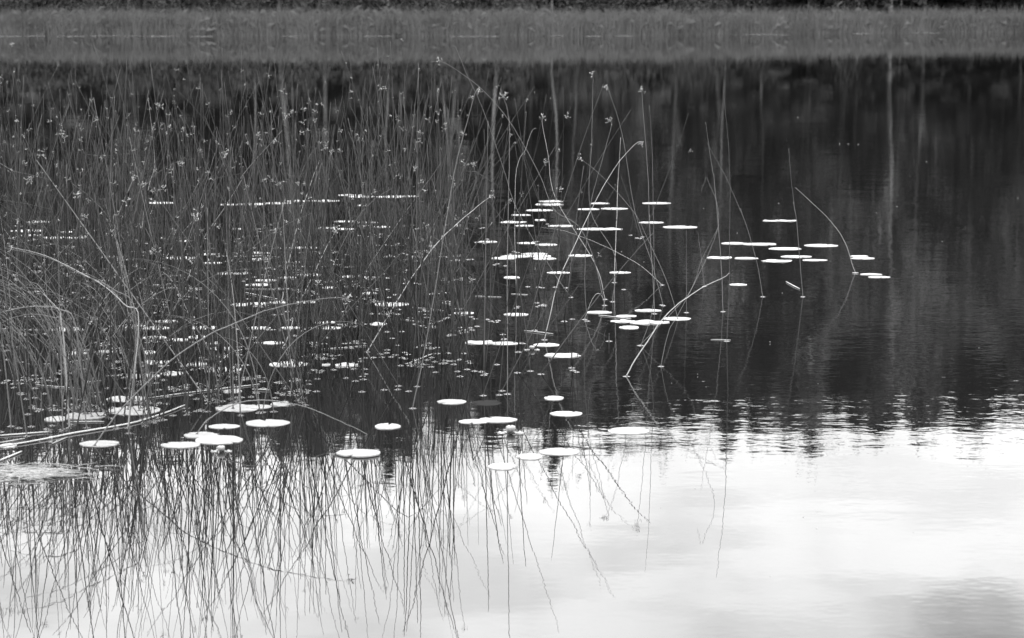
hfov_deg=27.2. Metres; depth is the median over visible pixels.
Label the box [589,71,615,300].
rush
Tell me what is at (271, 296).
rush
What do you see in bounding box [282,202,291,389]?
rush
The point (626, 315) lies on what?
lily pad
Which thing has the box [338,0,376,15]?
shore bush
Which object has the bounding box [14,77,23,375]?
rush
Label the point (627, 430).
lily pad
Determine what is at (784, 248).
lily pad
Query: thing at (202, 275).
rush
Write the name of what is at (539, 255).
lily pad
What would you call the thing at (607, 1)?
shore bush
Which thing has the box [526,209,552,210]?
lily pad
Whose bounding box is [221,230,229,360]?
rush
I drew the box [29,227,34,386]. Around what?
rush
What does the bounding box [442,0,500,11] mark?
shore bush
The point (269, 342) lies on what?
lily pad
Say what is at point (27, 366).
rush
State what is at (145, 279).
rush
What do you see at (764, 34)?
floating leaf raft
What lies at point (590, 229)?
lily pad
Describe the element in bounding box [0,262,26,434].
rush
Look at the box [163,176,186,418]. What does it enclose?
rush
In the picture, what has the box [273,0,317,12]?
shore bush
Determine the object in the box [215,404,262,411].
lily pad
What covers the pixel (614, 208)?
lily pad
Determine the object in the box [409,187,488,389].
rush
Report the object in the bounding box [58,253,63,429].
rush
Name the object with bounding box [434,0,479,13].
shore bush
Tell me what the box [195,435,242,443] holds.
lily pad
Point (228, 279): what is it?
rush
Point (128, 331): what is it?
rush
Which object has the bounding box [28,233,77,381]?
rush
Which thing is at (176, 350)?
rush
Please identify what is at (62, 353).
rush
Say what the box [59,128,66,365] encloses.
rush
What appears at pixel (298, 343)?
rush
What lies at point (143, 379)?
rush
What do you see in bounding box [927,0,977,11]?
spruce tree
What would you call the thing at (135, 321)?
sedge
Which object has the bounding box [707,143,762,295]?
rush
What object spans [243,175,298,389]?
rush
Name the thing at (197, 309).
rush
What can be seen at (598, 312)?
lily pad
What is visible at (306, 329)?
rush
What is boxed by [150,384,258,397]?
floating stalk
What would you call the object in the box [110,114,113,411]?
rush
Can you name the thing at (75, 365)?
rush
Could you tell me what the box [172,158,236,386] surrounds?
rush
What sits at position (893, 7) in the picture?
spruce tree
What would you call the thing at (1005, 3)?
shore bush
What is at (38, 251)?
rush
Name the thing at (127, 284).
rush
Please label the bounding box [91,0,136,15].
shore bush
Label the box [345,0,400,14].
shore bush
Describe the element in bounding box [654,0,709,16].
shore bush
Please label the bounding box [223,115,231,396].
rush
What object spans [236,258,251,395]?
rush
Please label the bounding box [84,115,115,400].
rush
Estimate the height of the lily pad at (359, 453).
0.007 m
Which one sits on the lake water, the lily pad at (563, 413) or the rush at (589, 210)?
the lily pad at (563, 413)
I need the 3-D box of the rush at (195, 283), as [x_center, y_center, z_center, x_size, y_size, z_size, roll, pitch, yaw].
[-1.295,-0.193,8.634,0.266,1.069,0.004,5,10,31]
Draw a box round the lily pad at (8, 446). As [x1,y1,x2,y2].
[0,443,16,447]
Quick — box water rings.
[0,223,804,445]
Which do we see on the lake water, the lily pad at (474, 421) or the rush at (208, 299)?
the lily pad at (474, 421)
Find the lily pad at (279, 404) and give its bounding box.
[270,401,289,405]
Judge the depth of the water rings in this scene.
9.20 m
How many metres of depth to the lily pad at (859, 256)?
13.37 m
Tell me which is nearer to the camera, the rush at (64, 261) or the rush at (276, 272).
the rush at (64, 261)
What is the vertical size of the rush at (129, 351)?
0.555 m
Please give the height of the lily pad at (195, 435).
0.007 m
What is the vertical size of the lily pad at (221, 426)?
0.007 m
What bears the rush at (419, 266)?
on the water rings
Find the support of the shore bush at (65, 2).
on the forest floor
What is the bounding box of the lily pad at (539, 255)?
[527,255,550,256]
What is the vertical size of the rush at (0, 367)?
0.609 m
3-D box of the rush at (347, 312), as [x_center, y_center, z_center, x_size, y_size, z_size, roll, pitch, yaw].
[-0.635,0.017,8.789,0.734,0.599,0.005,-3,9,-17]
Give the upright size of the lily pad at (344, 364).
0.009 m
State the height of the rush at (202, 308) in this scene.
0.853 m
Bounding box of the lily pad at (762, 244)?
[744,243,775,245]
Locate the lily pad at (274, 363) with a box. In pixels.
[269,361,307,366]
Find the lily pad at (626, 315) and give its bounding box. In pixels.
[617,315,635,316]
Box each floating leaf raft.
[452,36,495,36]
[741,34,786,34]
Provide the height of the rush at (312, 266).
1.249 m
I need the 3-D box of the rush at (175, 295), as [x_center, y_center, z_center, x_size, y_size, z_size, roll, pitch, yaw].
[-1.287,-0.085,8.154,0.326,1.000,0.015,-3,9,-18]
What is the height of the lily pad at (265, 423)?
0.007 m
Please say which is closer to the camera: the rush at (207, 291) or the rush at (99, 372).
the rush at (99, 372)
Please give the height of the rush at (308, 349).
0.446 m
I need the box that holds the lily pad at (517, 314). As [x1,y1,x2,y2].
[504,313,527,315]
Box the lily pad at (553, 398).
[544,396,563,399]
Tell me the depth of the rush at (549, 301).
8.70 m
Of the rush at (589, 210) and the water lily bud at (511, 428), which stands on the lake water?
the water lily bud at (511, 428)
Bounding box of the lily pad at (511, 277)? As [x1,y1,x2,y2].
[504,276,519,278]
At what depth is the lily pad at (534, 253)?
13.51 m
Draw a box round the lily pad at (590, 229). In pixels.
[579,228,604,229]
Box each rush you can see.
[0,224,61,425]
[0,234,18,426]
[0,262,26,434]
[0,266,63,333]
[0,273,91,391]
[0,280,2,429]
[0,305,33,396]
[0,325,11,424]
[0,348,61,428]
[1,271,115,425]
[2,238,76,249]
[2,314,91,415]
[2,334,18,389]
[4,306,86,426]
[11,242,54,385]
[11,259,20,390]
[12,199,70,390]
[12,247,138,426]
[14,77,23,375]
[14,125,63,383]
[15,76,31,403]
[15,287,173,386]
[16,154,25,397]
[17,311,107,416]
[19,152,106,386]
[19,249,46,426]
[25,228,31,424]
[26,289,28,412]
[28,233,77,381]
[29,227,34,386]
[34,236,86,394]
[35,321,165,406]
[37,161,207,401]
[43,150,45,392]
[44,342,97,414]
[47,163,111,407]
[52,216,57,423]
[52,302,69,426]
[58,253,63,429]
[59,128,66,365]
[61,328,69,417]
[64,130,86,428]
[72,144,112,405]
[72,288,79,423]
[74,224,151,420]
[75,137,140,431]
[76,185,88,382]
[76,217,105,407]
[78,180,91,406]
[78,325,144,423]
[80,263,83,401]
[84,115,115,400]
[84,302,156,399]
[86,97,149,412]
[87,319,109,416]
[90,121,101,390]
[94,102,149,421]
[94,293,353,444]
[99,90,163,385]
[99,148,145,416]
[100,173,141,409]
[100,206,152,421]
[100,320,120,405]
[103,273,160,414]
[104,212,139,409]
[105,120,172,413]
[106,305,113,426]
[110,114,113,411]
[113,171,148,378]
[114,273,115,427]
[116,173,181,384]
[120,160,130,368]
[121,306,185,409]
[122,196,139,387]
[124,288,137,413]
[126,188,132,404]
[128,139,145,394]
[129,137,186,383]
[129,258,130,399]
[130,221,184,382]
[132,237,229,381]
[133,243,203,362]
[134,164,296,399]
[134,179,141,364]
[139,340,147,380]
[140,154,214,377]
[141,99,154,238]
[142,166,217,417]
[142,338,145,421]
[144,320,171,418]
[146,372,168,424]
[149,133,186,412]
[149,192,154,419]
[149,224,180,387]
[151,118,186,370]
[151,234,226,386]
[151,280,162,408]
[154,164,218,381]
[155,221,166,394]
[157,270,210,396]
[158,264,196,416]
[159,172,213,387]
[160,254,246,418]
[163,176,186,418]
[165,99,197,397]
[165,128,199,387]
[169,132,280,320]
[169,236,193,385]
[170,222,174,387]
[171,169,178,387]
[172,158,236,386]
[173,199,216,396]
[174,144,217,389]
[177,135,186,406]
[177,196,184,370]
[180,167,203,405]
[186,189,198,413]
[186,223,204,368]
[187,147,214,398]
[188,194,198,405]
[190,266,241,393]
[192,167,296,393]
[192,206,213,397]
[194,236,208,398]
[197,82,299,409]
[197,259,202,409]
[197,400,365,433]
[200,148,240,395]
[201,151,255,390]
[201,284,219,408]
[202,272,221,383]
[205,195,222,399]
[206,186,208,394]
[207,208,209,387]
[208,144,231,409]
[209,281,225,385]
[210,246,235,401]
[210,273,307,398]
[212,151,254,385]
[215,132,238,384]
[216,146,256,400]
[216,239,229,397]
[216,262,280,392]
[217,127,319,364]
[219,144,259,388]
[219,263,275,383]
[221,141,301,400]
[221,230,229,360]
[222,157,234,400]
[222,176,249,376]
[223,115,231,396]
[226,212,230,395]
[231,319,236,395]
[236,198,314,383]
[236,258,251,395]
[237,200,284,398]
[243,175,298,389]
[248,210,305,391]
[252,156,396,383]
[254,197,304,403]
[256,218,263,391]
[264,248,302,379]
[269,159,283,384]
[273,223,284,379]
[276,251,299,395]
[277,329,283,393]
[278,175,282,391]
[278,250,440,391]
[282,160,319,299]
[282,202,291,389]
[282,230,337,346]
[285,87,300,383]
[285,304,296,399]
[291,270,322,393]
[291,294,352,402]
[292,173,316,379]
[295,165,303,382]
[295,165,311,362]
[299,99,341,397]
[301,181,377,386]
[301,286,334,396]
[302,270,333,388]
[303,215,315,389]
[304,162,307,388]
[304,309,307,388]
[308,307,309,382]
[316,159,335,389]
[339,166,438,323]
[361,242,364,390]
[367,190,493,350]
[384,130,460,388]
[387,100,397,387]
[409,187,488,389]
[412,87,480,406]
[417,114,453,382]
[434,57,603,301]
[455,47,567,292]
[483,173,559,394]
[499,91,509,392]
[499,252,512,393]
[502,184,617,389]
[515,128,535,306]
[539,113,604,297]
[541,227,660,283]
[544,141,643,338]
[576,156,677,318]
[584,118,612,314]
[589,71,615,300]
[604,85,662,303]
[614,139,620,281]
[627,274,727,374]
[638,86,654,312]
[641,108,654,344]
[642,226,718,342]
[661,178,718,364]
[686,248,686,311]
[705,122,722,306]
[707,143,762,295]
[723,92,730,331]
[789,157,802,294]
[796,188,854,270]
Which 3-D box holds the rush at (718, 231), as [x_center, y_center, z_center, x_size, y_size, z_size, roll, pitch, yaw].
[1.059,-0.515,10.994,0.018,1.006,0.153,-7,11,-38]
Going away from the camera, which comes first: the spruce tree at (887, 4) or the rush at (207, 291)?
the rush at (207, 291)
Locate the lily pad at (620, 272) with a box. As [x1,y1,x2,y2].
[609,271,630,273]
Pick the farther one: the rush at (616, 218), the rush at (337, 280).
the rush at (616, 218)
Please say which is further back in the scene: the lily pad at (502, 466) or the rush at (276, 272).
the rush at (276, 272)
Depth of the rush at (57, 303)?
8.34 m
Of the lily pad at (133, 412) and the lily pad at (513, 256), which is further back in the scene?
the lily pad at (513, 256)
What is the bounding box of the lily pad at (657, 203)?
[643,202,670,203]
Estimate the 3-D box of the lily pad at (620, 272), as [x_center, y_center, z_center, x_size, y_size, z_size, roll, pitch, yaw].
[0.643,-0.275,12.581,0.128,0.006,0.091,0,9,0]
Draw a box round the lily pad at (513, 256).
[500,255,528,257]
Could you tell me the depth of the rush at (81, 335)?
8.37 m
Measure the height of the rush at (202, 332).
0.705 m
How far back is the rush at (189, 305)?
8.38 m
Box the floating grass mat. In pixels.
[0,462,112,484]
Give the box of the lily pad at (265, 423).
[246,419,289,426]
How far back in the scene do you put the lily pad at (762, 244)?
14.02 m
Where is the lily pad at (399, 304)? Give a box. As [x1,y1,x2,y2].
[375,302,408,305]
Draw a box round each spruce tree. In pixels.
[306,0,398,9]
[309,0,373,11]
[476,0,554,8]
[480,0,574,9]
[689,0,787,12]
[776,0,831,13]
[795,0,861,10]
[829,0,899,13]
[854,0,920,12]
[890,0,955,13]
[920,0,984,12]
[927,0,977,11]
[940,3,972,11]
[956,0,1015,18]
[988,0,1022,10]
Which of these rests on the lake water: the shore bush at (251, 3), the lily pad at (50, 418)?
the lily pad at (50, 418)
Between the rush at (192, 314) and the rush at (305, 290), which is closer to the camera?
the rush at (192, 314)
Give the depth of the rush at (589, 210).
10.58 m
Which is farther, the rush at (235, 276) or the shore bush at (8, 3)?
the shore bush at (8, 3)
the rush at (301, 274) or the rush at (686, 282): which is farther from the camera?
the rush at (686, 282)
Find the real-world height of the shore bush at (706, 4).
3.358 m
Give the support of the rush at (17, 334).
on the water rings
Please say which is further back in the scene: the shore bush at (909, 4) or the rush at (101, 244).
the shore bush at (909, 4)
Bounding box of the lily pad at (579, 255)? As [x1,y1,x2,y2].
[570,254,591,256]
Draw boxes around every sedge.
[9,245,136,431]
[35,224,159,315]
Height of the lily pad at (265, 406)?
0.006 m
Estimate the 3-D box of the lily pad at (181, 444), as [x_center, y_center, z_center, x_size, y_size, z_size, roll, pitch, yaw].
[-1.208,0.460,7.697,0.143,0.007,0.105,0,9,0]
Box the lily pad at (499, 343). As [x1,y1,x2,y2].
[490,341,517,344]
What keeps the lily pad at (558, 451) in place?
on the lake water
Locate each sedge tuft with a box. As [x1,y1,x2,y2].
[0,198,167,412]
[0,217,116,382]
[1,205,276,409]
[144,252,360,413]
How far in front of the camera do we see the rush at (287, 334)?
8.58 m
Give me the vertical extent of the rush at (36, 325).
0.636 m
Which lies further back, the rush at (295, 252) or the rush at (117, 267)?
the rush at (295, 252)
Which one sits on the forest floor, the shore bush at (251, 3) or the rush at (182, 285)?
the shore bush at (251, 3)
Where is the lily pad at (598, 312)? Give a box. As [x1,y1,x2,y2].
[587,311,611,313]
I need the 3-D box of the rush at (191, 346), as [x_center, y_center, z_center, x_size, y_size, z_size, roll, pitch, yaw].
[-1.057,0.196,7.701,0.965,0.574,0.046,-1,9,-5]
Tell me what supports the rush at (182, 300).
on the water rings
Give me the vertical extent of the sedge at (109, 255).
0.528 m
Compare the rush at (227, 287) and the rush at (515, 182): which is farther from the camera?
the rush at (515, 182)
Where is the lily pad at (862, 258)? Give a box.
[851,257,873,258]
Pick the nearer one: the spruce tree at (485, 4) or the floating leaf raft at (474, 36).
the floating leaf raft at (474, 36)
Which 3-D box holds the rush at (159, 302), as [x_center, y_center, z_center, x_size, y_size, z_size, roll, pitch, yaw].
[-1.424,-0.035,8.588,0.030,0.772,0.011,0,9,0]
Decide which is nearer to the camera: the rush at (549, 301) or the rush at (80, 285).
the rush at (80, 285)
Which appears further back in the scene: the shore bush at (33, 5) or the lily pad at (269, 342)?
the shore bush at (33, 5)
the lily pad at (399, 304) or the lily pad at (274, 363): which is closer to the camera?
the lily pad at (274, 363)
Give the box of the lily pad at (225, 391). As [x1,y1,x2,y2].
[223,389,241,392]
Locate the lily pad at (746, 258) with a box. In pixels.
[735,257,757,258]
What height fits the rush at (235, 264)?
1.320 m
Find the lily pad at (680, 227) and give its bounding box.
[664,226,696,227]
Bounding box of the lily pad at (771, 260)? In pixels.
[762,259,791,261]
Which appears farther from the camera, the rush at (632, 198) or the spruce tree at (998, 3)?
the spruce tree at (998, 3)
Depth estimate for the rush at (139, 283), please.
8.86 m
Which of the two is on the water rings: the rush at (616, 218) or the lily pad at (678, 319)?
the rush at (616, 218)
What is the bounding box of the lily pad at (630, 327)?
[619,326,638,328]
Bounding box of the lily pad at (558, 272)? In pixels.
[547,271,569,273]
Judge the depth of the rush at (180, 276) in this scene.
8.66 m
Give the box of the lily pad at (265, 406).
[246,404,270,408]
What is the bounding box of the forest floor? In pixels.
[18,0,987,18]
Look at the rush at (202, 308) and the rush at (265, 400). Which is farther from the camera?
the rush at (202, 308)
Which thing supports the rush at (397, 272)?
on the water rings
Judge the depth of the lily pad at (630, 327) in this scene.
10.46 m
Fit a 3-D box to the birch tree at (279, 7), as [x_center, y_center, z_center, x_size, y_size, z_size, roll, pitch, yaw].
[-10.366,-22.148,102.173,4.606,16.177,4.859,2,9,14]
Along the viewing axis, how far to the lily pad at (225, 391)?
8.74 m
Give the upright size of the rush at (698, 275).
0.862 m
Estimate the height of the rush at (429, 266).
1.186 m
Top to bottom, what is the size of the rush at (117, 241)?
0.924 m
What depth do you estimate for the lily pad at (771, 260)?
13.15 m
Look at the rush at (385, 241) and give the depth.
10.52 m
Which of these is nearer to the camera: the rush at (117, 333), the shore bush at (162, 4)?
the rush at (117, 333)
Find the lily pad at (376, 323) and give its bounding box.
[370,322,386,325]
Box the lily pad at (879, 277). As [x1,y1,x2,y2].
[869,276,889,277]
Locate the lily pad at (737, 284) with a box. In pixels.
[730,283,746,285]
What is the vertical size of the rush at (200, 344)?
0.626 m
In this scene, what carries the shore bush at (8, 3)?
on the forest floor
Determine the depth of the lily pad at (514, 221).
15.45 m
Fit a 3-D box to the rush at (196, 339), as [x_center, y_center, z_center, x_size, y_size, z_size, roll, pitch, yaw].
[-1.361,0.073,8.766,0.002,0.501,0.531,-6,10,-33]
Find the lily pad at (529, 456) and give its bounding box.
[517,453,541,459]
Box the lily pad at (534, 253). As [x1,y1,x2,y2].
[521,253,547,254]
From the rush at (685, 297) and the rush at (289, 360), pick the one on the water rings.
the rush at (289, 360)
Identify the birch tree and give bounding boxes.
[277,0,281,14]
[887,0,892,13]
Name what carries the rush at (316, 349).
on the water rings
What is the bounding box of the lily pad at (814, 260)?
[803,259,826,260]
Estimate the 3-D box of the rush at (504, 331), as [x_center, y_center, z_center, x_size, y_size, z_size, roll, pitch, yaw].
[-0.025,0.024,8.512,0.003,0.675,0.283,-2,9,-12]
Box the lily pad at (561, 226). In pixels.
[550,225,572,226]
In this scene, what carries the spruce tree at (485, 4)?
on the forest floor
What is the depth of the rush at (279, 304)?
8.74 m
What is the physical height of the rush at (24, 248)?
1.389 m
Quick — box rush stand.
[0,39,690,381]
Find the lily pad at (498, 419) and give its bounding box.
[479,417,516,422]
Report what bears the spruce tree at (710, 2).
on the forest floor
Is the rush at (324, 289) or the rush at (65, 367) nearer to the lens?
the rush at (65, 367)
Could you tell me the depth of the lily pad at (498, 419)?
8.16 m
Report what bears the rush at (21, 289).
on the water rings
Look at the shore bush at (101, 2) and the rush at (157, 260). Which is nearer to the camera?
the rush at (157, 260)
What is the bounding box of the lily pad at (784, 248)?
[769,247,800,249]
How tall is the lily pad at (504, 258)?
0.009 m
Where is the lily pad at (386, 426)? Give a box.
[375,423,400,428]
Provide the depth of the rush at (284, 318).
8.55 m
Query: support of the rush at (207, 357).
on the water rings
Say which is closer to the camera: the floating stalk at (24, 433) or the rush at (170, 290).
the floating stalk at (24, 433)
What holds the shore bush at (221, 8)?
on the forest floor
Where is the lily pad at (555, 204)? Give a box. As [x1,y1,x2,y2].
[535,203,561,205]
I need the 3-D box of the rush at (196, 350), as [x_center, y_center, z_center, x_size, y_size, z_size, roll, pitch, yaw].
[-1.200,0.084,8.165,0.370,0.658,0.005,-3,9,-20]
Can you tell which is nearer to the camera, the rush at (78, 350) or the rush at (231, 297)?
the rush at (78, 350)
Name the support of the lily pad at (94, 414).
on the lake water
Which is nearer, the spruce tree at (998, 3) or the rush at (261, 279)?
the rush at (261, 279)
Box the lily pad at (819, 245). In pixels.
[804,244,837,246]
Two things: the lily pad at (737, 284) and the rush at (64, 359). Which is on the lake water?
the lily pad at (737, 284)
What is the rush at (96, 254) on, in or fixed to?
on the water rings
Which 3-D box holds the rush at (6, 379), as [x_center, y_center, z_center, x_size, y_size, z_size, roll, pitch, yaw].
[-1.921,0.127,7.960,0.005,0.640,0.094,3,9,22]
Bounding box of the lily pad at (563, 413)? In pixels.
[550,411,581,415]
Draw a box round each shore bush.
[0,0,36,17]
[8,0,78,14]
[46,0,112,15]
[71,0,123,15]
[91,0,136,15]
[120,0,176,14]
[142,0,180,15]
[163,0,225,16]
[181,0,241,15]
[214,0,244,12]
[223,0,276,16]
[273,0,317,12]
[280,0,342,17]
[317,0,356,17]
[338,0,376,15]
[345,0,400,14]
[380,0,424,13]
[392,0,467,18]
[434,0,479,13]
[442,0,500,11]
[472,0,531,16]
[490,0,535,11]
[509,0,556,18]
[547,0,605,14]
[567,0,653,17]
[581,0,619,16]
[623,0,662,13]
[652,0,681,12]
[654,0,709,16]
[659,0,728,16]
[713,0,760,15]
[734,0,783,15]
[751,0,794,12]
[817,0,854,15]
[820,0,878,14]
[864,0,900,17]
[886,0,921,13]
[954,0,998,11]
[985,0,1023,11]
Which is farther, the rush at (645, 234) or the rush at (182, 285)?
the rush at (645, 234)
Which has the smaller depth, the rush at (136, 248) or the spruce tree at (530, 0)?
the rush at (136, 248)
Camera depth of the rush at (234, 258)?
8.72 m
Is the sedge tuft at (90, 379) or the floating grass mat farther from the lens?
the sedge tuft at (90, 379)
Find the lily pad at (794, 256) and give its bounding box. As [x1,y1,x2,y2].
[781,255,811,257]
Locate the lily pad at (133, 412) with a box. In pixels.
[109,406,159,414]
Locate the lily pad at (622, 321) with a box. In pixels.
[610,319,634,322]
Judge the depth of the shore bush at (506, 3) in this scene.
102.44 m
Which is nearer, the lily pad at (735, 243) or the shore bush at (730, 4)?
the lily pad at (735, 243)
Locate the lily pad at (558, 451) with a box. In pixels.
[540,448,578,455]
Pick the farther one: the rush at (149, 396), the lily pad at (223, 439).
the rush at (149, 396)
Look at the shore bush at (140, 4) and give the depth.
101.35 m
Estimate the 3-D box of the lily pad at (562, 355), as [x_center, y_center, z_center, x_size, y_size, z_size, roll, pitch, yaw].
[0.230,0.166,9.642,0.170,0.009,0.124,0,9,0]
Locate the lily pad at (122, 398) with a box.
[106,396,144,401]
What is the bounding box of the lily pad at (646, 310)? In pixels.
[635,309,660,311]
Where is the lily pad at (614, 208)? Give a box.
[601,208,627,209]
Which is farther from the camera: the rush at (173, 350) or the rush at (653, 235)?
the rush at (653, 235)
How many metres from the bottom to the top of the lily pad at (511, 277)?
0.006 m
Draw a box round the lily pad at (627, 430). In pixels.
[608,427,648,433]
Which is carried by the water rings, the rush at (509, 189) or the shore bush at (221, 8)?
the rush at (509, 189)
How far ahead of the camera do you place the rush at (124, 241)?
8.79 m
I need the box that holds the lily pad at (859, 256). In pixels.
[851,255,867,256]
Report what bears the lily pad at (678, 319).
on the lake water
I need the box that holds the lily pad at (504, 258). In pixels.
[492,257,513,258]
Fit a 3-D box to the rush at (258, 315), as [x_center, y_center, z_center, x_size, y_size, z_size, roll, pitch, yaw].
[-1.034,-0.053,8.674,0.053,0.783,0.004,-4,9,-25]
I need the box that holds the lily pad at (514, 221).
[501,221,525,222]
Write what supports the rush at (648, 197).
on the water rings
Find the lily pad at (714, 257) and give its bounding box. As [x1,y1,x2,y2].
[706,256,731,258]
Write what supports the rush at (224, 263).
on the water rings
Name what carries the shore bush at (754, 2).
on the forest floor
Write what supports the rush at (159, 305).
on the water rings
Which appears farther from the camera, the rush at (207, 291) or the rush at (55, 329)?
the rush at (207, 291)
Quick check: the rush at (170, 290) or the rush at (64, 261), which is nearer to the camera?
the rush at (170, 290)
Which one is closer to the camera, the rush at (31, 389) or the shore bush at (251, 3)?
the rush at (31, 389)
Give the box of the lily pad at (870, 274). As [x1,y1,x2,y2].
[860,273,881,274]
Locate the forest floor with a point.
(546, 4)
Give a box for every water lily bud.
[211,445,231,451]
[497,425,523,433]
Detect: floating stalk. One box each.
[0,404,184,446]
[0,431,48,435]
[0,451,21,460]
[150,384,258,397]
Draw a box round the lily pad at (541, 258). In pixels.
[533,257,555,259]
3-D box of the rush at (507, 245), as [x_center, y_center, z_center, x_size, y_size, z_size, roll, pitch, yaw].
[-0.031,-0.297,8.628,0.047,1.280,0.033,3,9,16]
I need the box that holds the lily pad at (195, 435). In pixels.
[184,432,217,437]
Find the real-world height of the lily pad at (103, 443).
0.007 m
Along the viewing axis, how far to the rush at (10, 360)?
8.70 m
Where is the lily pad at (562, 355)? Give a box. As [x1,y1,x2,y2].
[544,353,580,357]
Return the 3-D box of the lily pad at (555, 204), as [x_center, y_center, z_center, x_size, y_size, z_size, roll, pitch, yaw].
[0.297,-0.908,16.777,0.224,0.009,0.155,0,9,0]
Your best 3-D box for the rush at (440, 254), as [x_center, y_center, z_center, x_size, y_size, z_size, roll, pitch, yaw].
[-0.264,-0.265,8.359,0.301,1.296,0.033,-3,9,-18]
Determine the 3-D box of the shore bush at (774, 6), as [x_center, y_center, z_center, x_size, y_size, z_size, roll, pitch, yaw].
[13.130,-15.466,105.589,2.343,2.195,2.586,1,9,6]
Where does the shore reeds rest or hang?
on the lake water
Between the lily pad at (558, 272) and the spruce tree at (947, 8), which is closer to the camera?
the lily pad at (558, 272)
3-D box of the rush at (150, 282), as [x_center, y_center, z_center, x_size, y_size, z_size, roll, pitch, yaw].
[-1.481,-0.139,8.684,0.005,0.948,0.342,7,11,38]
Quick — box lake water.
[0,33,1023,637]
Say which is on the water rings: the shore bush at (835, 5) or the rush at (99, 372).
the rush at (99, 372)
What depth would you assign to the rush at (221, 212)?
10.62 m
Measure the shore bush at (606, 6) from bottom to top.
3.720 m
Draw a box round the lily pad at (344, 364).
[335,362,357,366]
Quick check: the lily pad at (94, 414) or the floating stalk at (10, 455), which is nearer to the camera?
the floating stalk at (10, 455)
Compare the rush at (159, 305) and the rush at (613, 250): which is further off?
the rush at (613, 250)
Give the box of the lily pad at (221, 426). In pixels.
[209,424,239,428]
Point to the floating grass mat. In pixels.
(10, 471)
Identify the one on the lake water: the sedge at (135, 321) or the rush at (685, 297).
the rush at (685, 297)
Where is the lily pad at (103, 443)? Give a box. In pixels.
[79,440,118,446]
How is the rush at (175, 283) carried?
on the water rings
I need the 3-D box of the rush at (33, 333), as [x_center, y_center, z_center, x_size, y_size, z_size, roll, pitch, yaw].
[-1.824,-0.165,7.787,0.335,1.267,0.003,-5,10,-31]
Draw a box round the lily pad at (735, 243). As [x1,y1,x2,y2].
[721,242,746,244]
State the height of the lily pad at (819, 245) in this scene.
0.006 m
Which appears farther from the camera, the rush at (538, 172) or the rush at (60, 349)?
the rush at (538, 172)
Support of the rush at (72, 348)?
on the water rings
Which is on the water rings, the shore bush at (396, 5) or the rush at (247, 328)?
the rush at (247, 328)
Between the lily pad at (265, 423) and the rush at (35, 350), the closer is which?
the rush at (35, 350)
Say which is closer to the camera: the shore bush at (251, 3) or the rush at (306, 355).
the rush at (306, 355)
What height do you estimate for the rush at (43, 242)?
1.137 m
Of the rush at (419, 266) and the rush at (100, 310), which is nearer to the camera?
the rush at (100, 310)
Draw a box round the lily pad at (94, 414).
[66,412,105,419]
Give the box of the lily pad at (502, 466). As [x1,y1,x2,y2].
[488,463,515,469]
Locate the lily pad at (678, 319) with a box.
[664,317,690,320]
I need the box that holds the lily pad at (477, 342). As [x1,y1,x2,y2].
[465,340,493,343]
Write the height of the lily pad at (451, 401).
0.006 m
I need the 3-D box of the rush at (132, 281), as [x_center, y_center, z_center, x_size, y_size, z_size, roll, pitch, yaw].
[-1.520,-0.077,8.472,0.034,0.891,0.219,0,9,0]
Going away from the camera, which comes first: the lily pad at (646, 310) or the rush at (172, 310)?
the rush at (172, 310)
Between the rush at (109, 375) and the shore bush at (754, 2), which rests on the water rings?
the rush at (109, 375)
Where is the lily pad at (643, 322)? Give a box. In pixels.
[630,320,669,324]
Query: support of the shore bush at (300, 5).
on the forest floor
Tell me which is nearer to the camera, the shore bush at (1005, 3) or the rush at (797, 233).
the rush at (797, 233)
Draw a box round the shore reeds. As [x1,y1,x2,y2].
[0,0,1023,35]
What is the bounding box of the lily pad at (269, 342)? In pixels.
[261,341,283,344]
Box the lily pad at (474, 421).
[459,419,486,423]
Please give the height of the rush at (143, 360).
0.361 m
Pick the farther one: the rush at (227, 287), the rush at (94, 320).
the rush at (227, 287)
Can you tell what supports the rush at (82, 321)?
on the water rings
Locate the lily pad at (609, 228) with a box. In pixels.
[597,228,620,229]
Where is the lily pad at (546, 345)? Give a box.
[533,343,558,346]
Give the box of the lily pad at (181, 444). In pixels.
[161,442,199,447]
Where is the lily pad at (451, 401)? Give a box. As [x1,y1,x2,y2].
[437,399,465,404]
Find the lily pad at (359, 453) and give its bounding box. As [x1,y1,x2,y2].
[336,449,379,457]
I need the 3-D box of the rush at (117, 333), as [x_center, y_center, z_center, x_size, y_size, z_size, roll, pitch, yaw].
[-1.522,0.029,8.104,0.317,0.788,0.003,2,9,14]
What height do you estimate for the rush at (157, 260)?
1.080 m
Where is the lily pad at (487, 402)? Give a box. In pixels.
[472,400,500,405]
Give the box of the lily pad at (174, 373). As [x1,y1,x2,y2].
[161,371,182,375]
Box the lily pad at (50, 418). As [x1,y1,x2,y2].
[44,416,67,421]
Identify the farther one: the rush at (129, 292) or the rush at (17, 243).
the rush at (17, 243)
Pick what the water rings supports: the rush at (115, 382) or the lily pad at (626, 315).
the rush at (115, 382)
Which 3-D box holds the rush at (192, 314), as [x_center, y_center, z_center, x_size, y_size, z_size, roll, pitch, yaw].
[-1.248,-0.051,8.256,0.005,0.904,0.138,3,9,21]
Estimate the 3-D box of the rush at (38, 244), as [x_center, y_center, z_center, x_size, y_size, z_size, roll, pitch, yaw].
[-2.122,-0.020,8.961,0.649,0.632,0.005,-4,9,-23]
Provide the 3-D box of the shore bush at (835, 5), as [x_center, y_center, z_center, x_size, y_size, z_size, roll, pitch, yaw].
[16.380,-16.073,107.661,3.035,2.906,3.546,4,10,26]

